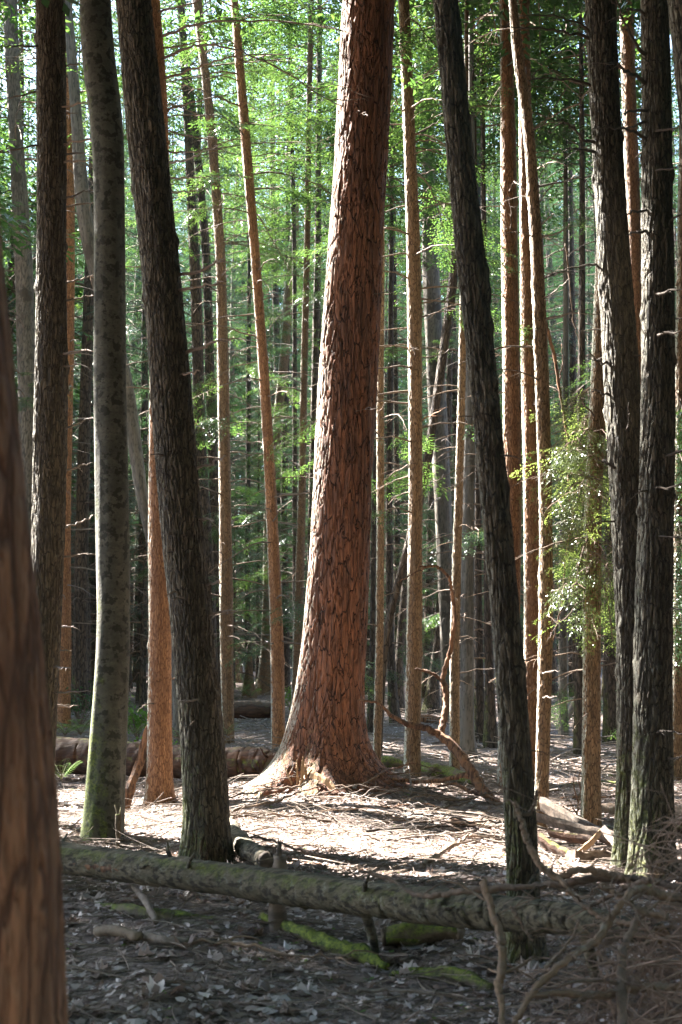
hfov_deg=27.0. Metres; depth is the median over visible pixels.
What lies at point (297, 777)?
splinter
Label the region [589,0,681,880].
hemlock tree
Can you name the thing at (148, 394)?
hemlock tree
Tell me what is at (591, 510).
hemlock tree
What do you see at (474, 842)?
stick
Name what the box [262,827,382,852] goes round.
stick
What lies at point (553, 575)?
hemlock sapling
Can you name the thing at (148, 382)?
hemlock tree
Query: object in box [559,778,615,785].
stick
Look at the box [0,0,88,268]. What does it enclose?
hemlock tree
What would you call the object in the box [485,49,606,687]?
hemlock tree
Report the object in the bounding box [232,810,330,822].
stick
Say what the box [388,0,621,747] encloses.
hemlock tree
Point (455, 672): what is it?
hemlock tree
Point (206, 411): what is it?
hemlock tree
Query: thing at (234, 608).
hemlock sapling
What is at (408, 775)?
stick
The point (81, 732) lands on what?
fern
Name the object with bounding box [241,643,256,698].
snag
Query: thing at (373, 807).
fallen branch
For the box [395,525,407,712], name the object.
dead tree
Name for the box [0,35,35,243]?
hemlock tree
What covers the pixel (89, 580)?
hemlock tree
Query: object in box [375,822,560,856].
stick
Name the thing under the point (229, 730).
fern
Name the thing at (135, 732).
fern
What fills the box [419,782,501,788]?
stick
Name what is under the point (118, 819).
mossy stake
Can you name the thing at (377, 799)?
stick
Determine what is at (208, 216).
hemlock tree
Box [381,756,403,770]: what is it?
fallen log
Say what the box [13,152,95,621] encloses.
hemlock tree
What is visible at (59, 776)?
fern
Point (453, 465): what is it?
hemlock tree
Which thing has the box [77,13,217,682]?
hemlock tree
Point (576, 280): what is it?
hemlock tree
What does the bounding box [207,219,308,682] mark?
hemlock tree
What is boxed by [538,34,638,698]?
hemlock tree
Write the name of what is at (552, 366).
hemlock tree
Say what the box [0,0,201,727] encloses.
hemlock tree
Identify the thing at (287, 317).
hemlock tree
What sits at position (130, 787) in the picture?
rotten slab
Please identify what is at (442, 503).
dead tree
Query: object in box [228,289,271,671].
hemlock tree
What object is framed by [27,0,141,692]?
hemlock tree
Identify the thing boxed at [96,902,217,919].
fallen branch
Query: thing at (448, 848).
fallen branch
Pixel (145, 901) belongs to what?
fallen branch
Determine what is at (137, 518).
hemlock tree
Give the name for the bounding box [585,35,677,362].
hemlock tree
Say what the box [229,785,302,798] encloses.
stick
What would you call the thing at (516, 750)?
hemlock tree
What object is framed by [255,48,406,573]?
hemlock tree
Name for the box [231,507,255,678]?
hemlock sapling
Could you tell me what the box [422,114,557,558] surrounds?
hemlock tree
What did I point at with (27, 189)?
hemlock tree
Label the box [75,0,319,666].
hemlock tree
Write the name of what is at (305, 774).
splinter
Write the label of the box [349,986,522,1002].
stick
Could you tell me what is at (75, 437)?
hemlock tree
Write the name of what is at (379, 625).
hemlock tree
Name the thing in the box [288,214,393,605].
hemlock tree
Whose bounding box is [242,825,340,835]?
stick
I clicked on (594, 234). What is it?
hemlock tree
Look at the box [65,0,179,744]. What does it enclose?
dead tree
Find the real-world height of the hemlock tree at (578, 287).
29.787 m
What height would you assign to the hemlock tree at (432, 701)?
16.295 m
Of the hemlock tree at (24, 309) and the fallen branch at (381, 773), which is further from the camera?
the hemlock tree at (24, 309)
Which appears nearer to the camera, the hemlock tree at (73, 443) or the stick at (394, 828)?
the stick at (394, 828)
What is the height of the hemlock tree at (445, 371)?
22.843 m
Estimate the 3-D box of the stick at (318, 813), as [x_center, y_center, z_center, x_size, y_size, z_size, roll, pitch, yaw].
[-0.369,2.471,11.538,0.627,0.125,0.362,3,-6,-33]
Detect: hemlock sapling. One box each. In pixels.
[71,469,148,701]
[75,340,148,709]
[131,499,148,684]
[147,438,254,701]
[230,449,262,686]
[231,475,286,698]
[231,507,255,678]
[255,424,309,678]
[288,488,308,667]
[365,483,436,703]
[404,501,436,679]
[482,523,523,667]
[520,463,568,674]
[521,527,558,665]
[554,510,602,678]
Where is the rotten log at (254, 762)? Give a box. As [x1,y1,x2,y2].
[55,736,277,778]
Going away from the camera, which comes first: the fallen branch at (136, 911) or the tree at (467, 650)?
the fallen branch at (136, 911)
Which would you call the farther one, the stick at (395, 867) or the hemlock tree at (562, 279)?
the hemlock tree at (562, 279)
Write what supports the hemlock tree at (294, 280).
on the ground
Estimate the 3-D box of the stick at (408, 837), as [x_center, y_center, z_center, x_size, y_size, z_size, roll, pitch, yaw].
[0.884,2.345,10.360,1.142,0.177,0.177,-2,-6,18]
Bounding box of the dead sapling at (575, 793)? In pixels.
[568,766,581,815]
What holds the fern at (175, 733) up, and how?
on the ground
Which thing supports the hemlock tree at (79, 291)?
on the ground
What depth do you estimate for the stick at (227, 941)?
6.75 m
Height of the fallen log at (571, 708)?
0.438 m
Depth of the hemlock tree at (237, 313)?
73.03 m
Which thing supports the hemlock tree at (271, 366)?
on the ground
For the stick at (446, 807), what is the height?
0.265 m
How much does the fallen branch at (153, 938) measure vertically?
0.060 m
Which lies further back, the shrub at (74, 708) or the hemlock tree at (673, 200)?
the hemlock tree at (673, 200)
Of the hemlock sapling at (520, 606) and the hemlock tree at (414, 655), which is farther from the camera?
the hemlock sapling at (520, 606)
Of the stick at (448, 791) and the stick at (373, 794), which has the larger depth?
the stick at (448, 791)
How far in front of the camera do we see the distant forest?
77.21 m
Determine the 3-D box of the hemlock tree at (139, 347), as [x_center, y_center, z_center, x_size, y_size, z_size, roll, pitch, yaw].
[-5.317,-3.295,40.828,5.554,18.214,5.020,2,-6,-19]
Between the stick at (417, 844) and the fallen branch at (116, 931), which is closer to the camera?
the fallen branch at (116, 931)
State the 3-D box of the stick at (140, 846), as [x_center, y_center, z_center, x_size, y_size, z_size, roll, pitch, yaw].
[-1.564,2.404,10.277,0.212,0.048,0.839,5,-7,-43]
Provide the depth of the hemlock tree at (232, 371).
56.88 m
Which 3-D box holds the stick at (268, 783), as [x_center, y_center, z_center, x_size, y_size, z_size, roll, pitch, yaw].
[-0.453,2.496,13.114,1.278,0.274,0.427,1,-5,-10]
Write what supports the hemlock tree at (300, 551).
on the ground
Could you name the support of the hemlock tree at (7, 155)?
on the ground
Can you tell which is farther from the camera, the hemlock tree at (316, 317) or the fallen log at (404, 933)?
the hemlock tree at (316, 317)
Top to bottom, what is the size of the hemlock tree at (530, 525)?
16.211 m
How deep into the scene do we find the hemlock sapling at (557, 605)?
47.83 m
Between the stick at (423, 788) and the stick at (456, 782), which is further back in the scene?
the stick at (456, 782)
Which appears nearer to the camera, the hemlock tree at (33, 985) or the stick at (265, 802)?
the hemlock tree at (33, 985)
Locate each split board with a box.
[536,813,613,840]
[538,833,567,857]
[539,797,604,843]
[547,830,591,843]
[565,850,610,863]
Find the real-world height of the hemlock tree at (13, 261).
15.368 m
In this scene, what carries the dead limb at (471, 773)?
on the ground
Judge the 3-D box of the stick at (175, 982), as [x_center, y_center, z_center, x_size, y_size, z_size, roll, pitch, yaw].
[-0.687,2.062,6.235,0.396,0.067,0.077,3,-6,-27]
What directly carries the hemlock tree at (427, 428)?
on the ground
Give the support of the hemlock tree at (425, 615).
on the ground
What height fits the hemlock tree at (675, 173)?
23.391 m
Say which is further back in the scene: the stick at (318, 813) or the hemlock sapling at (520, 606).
the hemlock sapling at (520, 606)
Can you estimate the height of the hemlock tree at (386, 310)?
26.432 m
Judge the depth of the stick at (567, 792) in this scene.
12.91 m
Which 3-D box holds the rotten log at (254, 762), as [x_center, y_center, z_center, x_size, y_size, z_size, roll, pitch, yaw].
[-2.099,2.723,15.776,3.227,0.459,0.471,-2,-6,17]
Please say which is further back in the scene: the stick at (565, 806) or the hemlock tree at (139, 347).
the hemlock tree at (139, 347)
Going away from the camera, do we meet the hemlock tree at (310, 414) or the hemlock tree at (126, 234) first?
the hemlock tree at (310, 414)
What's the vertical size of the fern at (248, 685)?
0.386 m
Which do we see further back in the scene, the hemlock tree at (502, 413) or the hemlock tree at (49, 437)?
the hemlock tree at (502, 413)
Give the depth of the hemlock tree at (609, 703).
21.33 m
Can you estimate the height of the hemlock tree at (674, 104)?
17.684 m
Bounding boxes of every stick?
[70,836,141,841]
[113,841,170,849]
[139,973,223,985]
[173,801,282,826]
[174,819,337,846]
[179,805,307,823]
[187,935,383,965]
[226,917,324,930]
[229,769,299,796]
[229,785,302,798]
[230,784,350,812]
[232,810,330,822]
[235,854,354,861]
[240,829,349,862]
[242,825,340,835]
[254,810,338,821]
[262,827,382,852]
[286,804,433,823]
[290,795,349,826]
[302,777,410,799]
[304,787,456,801]
[323,827,379,840]
[336,797,432,817]
[337,803,408,811]
[338,787,433,808]
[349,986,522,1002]
[350,820,459,839]
[354,863,403,872]
[360,835,475,846]
[361,811,503,832]
[362,786,431,797]
[375,783,455,798]
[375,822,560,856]
[378,817,503,828]
[386,829,504,841]
[388,774,430,784]
[397,792,454,803]
[402,796,448,809]
[407,784,502,793]
[409,817,563,831]
[412,764,534,782]
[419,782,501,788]
[425,812,479,829]
[428,776,552,811]
[462,830,504,844]
[549,782,612,802]
[552,839,609,845]
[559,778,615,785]
[560,794,681,798]
[561,802,580,809]
[577,826,602,850]
[582,848,611,853]
[600,825,612,844]
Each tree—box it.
[0,0,81,17]
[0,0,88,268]
[0,0,94,761]
[0,0,137,497]
[0,0,144,534]
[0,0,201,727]
[0,0,232,710]
[0,1,92,363]
[0,2,145,687]
[0,13,81,404]
[0,15,93,397]
[0,35,32,268]
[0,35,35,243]
[0,63,95,640]
[0,126,71,490]
[0,226,68,1023]
[1,27,89,628]
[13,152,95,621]
[14,3,261,704]
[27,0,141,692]
[31,4,148,619]
[32,5,148,681]
[34,0,140,657]
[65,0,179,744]
[71,99,206,640]
[71,215,83,617]
[72,89,257,627]
[73,0,241,687]
[74,150,148,668]
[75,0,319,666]
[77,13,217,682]
[80,0,129,844]
[82,0,319,703]
[83,0,340,743]
[115,0,241,863]
[115,0,390,748]
[117,75,136,500]
[125,0,286,616]
[125,0,426,807]
[125,57,238,625]
[125,118,189,662]
[126,232,148,621]
[131,260,254,639]
[133,234,191,610]
[147,108,291,632]
[174,16,262,566]
[175,1,311,682]
[178,20,325,699]
[180,147,264,530]
[183,138,265,614]
[184,232,263,615]
[187,0,437,705]
[189,4,386,580]
[201,0,375,632]
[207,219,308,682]
[213,0,436,610]
[214,0,331,691]
[216,186,311,645]
[217,190,313,644]
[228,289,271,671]
[232,116,427,635]
[243,0,413,798]
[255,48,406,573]
[255,187,298,694]
[256,0,500,734]
[264,0,563,778]
[273,26,444,694]
[274,1,500,726]
[280,7,523,650]
[283,111,400,556]
[288,184,407,606]
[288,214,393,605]
[299,5,427,621]
[305,0,640,759]
[306,14,501,654]
[307,0,449,760]
[308,156,437,628]
[322,0,639,785]
[323,0,639,742]
[370,13,480,723]
[370,174,445,683]
[370,207,436,623]
[371,8,558,638]
[371,47,501,697]
[371,215,453,628]
[381,64,473,756]
[384,0,639,769]
[384,13,555,661]
[384,68,549,713]
[384,104,500,654]
[384,208,522,647]
[385,5,576,668]
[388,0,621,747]
[393,291,454,615]
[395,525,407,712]
[400,194,523,595]
[401,132,523,609]
[404,196,523,685]
[413,0,582,781]
[422,47,562,686]
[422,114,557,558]
[422,136,569,655]
[423,169,552,597]
[424,0,678,738]
[432,0,548,967]
[436,0,678,756]
[450,0,608,828]
[453,38,678,716]
[457,1,601,697]
[476,0,678,744]
[482,179,574,646]
[482,270,557,637]
[482,313,558,639]
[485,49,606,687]
[489,0,681,826]
[500,0,678,871]
[513,0,678,565]
[518,27,601,640]
[519,56,606,654]
[519,159,602,696]
[520,17,620,639]
[520,125,594,581]
[531,0,681,781]
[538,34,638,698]
[544,134,602,640]
[545,45,639,569]
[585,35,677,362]
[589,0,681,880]
[601,38,678,536]
[602,24,678,589]
[637,63,678,317]
[638,69,678,309]
[667,0,681,146]
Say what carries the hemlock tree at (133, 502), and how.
on the ground
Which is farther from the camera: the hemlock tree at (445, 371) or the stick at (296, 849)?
the hemlock tree at (445, 371)
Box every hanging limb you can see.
[547,322,573,640]
[565,244,582,349]
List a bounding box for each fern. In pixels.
[55,758,80,779]
[57,719,89,735]
[59,719,90,734]
[127,720,146,735]
[172,728,179,739]
[223,723,238,735]
[234,678,258,692]
[240,684,261,695]
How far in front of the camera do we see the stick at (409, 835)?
11.08 m
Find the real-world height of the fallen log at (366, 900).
0.580 m
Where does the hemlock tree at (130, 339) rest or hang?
on the ground
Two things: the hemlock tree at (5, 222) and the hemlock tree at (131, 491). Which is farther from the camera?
the hemlock tree at (131, 491)
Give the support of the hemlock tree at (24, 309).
on the ground
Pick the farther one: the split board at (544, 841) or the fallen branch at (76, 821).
the fallen branch at (76, 821)
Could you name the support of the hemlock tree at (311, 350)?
on the ground
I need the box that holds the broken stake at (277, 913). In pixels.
[268,838,287,932]
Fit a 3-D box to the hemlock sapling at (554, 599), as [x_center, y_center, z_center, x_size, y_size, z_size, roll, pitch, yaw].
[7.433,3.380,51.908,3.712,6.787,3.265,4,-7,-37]
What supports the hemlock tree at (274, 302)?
on the ground
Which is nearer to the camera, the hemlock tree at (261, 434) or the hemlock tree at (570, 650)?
the hemlock tree at (570, 650)
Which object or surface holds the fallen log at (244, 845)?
on the ground
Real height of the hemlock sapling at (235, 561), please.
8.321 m
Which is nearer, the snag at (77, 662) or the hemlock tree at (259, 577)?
the snag at (77, 662)
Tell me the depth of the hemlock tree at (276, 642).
20.49 m
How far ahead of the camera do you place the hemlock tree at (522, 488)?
61.76 m
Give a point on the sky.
(177, 62)
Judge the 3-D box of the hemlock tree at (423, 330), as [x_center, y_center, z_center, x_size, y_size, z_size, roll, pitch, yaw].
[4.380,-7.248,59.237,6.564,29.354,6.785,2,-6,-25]
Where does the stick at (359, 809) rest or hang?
on the ground
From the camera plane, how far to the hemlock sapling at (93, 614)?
36.17 m
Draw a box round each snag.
[73,572,80,709]
[88,581,91,708]
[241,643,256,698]
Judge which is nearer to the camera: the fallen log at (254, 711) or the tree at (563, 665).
the tree at (563, 665)
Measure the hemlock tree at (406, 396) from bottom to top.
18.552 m
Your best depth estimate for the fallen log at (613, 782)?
15.09 m
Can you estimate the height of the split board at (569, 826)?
0.118 m
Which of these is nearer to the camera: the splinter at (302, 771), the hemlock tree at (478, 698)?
the splinter at (302, 771)
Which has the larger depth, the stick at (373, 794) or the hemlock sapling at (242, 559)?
the hemlock sapling at (242, 559)
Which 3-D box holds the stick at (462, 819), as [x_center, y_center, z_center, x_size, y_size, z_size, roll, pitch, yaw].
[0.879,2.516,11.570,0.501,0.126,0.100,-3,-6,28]
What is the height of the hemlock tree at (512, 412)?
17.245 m
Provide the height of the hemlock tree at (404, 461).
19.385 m
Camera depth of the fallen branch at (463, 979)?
6.38 m
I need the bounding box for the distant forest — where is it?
[0,1,678,659]
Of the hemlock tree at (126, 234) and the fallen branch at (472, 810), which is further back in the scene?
the hemlock tree at (126, 234)
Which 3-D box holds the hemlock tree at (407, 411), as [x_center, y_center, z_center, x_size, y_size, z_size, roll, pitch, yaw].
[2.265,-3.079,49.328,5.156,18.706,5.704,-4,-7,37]
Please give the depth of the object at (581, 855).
9.53 m
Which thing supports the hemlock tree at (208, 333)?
on the ground
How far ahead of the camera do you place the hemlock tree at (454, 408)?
37.87 m
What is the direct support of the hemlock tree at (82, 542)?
on the ground
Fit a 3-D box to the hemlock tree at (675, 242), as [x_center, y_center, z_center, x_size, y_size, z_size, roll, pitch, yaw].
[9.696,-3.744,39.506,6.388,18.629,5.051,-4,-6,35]
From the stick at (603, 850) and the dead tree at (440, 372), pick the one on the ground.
the dead tree at (440, 372)
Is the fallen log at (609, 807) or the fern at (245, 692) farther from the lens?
the fern at (245, 692)
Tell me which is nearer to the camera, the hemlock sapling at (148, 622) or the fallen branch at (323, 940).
the fallen branch at (323, 940)
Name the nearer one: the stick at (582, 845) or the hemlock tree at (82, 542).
the stick at (582, 845)
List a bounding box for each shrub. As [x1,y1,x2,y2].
[66,679,93,726]
[127,695,147,740]
[128,724,179,744]
[285,686,290,709]
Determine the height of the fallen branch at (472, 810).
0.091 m
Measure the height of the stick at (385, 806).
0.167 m
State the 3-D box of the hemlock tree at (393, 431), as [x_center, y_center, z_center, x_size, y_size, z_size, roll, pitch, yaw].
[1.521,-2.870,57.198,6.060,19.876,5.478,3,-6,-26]
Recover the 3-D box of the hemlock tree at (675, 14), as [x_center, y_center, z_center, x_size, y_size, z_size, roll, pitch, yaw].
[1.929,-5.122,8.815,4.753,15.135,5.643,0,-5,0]
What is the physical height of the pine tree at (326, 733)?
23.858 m
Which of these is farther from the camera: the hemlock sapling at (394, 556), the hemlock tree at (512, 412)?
the hemlock sapling at (394, 556)
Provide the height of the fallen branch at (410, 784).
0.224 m
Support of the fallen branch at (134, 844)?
on the ground
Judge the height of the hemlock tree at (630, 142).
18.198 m
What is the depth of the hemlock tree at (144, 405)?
37.12 m
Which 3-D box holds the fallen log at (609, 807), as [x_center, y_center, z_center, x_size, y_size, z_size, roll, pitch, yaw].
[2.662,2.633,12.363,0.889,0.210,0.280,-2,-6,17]
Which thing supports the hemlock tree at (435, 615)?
on the ground
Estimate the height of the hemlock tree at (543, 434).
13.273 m
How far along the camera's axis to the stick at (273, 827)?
10.67 m
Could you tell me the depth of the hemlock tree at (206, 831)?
9.75 m
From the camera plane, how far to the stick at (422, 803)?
12.43 m
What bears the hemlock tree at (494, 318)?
on the ground
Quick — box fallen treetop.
[302,775,681,1023]
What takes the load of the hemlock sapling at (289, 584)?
on the ground
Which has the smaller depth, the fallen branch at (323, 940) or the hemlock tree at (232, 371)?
the fallen branch at (323, 940)
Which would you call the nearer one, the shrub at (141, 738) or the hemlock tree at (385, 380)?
the shrub at (141, 738)
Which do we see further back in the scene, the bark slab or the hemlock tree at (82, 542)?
the hemlock tree at (82, 542)
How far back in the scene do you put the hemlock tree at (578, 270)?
63.91 m
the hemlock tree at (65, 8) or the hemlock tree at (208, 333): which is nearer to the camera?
the hemlock tree at (65, 8)
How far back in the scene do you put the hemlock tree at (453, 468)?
49.94 m
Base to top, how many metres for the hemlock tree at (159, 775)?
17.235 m
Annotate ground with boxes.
[56,601,681,1023]
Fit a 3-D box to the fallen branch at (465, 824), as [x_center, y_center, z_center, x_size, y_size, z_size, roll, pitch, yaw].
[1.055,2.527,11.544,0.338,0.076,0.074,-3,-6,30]
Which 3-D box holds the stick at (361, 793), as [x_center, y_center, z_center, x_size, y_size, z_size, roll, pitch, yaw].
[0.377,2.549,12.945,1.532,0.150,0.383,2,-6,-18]
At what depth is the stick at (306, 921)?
7.25 m
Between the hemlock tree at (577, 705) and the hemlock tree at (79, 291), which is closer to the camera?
the hemlock tree at (577, 705)
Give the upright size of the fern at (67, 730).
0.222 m
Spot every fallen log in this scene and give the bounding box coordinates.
[60,834,669,1002]
[230,818,273,867]
[234,700,270,706]
[234,704,270,718]
[380,922,464,945]
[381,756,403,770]
[421,714,440,723]
[421,761,483,784]
[568,697,573,719]
[580,780,615,784]
[601,802,681,815]
[675,820,681,833]
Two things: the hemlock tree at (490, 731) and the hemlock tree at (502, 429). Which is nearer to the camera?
the hemlock tree at (490, 731)
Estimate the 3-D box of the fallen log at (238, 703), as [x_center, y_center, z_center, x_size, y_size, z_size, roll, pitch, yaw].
[-1.920,4.198,30.739,0.838,0.276,0.285,0,-5,0]
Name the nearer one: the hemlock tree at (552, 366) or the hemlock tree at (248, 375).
the hemlock tree at (248, 375)
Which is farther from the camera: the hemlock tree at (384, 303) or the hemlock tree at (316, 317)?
the hemlock tree at (384, 303)
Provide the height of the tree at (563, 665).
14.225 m
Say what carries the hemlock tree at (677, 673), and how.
on the ground
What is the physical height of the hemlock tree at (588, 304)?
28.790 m
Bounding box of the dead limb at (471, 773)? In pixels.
[359,565,499,804]
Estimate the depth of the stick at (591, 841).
9.82 m
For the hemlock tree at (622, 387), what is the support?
on the ground
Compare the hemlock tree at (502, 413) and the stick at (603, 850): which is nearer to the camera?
the stick at (603, 850)
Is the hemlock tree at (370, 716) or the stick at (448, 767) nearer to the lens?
the stick at (448, 767)
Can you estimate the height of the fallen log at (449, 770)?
0.200 m
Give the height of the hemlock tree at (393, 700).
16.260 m
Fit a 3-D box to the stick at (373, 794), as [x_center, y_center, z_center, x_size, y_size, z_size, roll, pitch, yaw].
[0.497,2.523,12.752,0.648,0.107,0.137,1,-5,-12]
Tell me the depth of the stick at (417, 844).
10.36 m
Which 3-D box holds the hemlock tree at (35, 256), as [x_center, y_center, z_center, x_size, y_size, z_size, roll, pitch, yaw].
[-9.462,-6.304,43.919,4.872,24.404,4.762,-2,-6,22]
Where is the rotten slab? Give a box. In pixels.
[125,726,146,812]
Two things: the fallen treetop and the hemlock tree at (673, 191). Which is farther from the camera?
the hemlock tree at (673, 191)
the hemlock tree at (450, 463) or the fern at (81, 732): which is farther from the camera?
the hemlock tree at (450, 463)
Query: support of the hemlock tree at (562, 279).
on the ground
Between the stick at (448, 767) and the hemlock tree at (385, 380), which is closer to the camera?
the stick at (448, 767)
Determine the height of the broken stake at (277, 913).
0.545 m
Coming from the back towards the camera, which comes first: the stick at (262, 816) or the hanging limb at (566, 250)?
the hanging limb at (566, 250)
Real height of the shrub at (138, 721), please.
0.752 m
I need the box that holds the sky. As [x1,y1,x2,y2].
[0,0,678,478]
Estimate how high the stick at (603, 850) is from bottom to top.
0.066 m
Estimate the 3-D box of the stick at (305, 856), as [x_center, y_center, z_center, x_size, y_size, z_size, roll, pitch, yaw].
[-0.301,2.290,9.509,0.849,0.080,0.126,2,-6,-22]
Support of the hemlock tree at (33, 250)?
on the ground
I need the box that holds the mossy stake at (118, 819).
[114,805,121,848]
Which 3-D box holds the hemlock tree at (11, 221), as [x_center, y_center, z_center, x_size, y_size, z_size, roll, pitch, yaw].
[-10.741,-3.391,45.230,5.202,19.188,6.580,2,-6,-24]
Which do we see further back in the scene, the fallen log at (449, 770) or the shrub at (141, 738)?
the shrub at (141, 738)
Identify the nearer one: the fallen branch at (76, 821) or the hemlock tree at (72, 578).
the fallen branch at (76, 821)
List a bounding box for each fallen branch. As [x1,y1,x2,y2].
[70,815,82,828]
[93,925,143,940]
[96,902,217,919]
[122,842,149,848]
[131,884,158,924]
[142,930,189,945]
[258,912,389,970]
[340,803,444,843]
[359,762,433,791]
[389,966,494,993]
[396,766,411,795]
[419,833,497,868]
[428,797,475,801]
[451,818,490,828]
[466,809,497,818]
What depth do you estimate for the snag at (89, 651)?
29.82 m
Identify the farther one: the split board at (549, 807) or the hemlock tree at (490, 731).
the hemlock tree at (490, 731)
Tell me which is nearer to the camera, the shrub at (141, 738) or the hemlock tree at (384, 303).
the shrub at (141, 738)
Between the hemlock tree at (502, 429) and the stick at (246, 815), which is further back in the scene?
the hemlock tree at (502, 429)
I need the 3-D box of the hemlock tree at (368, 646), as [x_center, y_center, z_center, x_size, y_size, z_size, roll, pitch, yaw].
[0.468,-6.484,38.556,4.560,23.366,4.664,4,-7,-37]
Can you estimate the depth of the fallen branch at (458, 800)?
12.69 m
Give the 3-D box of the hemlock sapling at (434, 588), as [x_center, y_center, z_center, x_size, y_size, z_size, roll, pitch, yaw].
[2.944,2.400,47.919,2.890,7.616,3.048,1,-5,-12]
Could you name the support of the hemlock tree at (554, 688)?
on the ground
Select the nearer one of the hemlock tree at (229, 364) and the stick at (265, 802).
the stick at (265, 802)
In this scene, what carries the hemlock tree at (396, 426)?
on the ground
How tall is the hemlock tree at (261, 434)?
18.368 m
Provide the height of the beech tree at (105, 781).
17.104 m
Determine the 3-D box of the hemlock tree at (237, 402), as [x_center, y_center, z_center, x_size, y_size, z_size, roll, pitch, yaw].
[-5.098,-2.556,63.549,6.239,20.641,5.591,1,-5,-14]
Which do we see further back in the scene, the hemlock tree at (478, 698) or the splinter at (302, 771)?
the hemlock tree at (478, 698)
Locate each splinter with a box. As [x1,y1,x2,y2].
[284,767,292,784]
[295,760,298,783]
[300,757,304,784]
[304,762,307,777]
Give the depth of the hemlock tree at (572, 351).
33.13 m
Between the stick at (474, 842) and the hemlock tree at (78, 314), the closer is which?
the stick at (474, 842)
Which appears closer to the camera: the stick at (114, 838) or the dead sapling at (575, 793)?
the stick at (114, 838)
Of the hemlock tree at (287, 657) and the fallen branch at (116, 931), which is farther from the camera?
the hemlock tree at (287, 657)
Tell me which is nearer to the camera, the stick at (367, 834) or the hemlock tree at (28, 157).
the stick at (367, 834)
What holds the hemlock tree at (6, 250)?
on the ground
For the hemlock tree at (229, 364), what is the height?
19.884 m
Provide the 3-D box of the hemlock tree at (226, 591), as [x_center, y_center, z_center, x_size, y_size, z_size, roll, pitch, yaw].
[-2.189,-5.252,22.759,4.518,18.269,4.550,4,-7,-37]
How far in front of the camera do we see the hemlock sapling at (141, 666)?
33.96 m
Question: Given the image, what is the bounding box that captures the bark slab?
[309,771,337,789]
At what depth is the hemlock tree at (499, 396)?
35.96 m
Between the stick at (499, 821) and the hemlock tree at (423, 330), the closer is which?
the stick at (499, 821)
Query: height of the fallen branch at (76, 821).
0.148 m
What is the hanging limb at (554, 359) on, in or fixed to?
hanging from the hemlock tree at (591, 510)
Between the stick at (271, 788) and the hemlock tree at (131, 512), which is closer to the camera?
the stick at (271, 788)
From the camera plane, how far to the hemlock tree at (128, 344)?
69.64 m
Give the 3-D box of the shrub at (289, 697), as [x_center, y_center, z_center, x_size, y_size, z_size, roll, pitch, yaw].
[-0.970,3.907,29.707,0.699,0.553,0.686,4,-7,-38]
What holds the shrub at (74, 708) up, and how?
on the ground
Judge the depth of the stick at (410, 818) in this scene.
11.39 m
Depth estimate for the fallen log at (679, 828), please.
11.22 m
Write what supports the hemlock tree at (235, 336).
on the ground

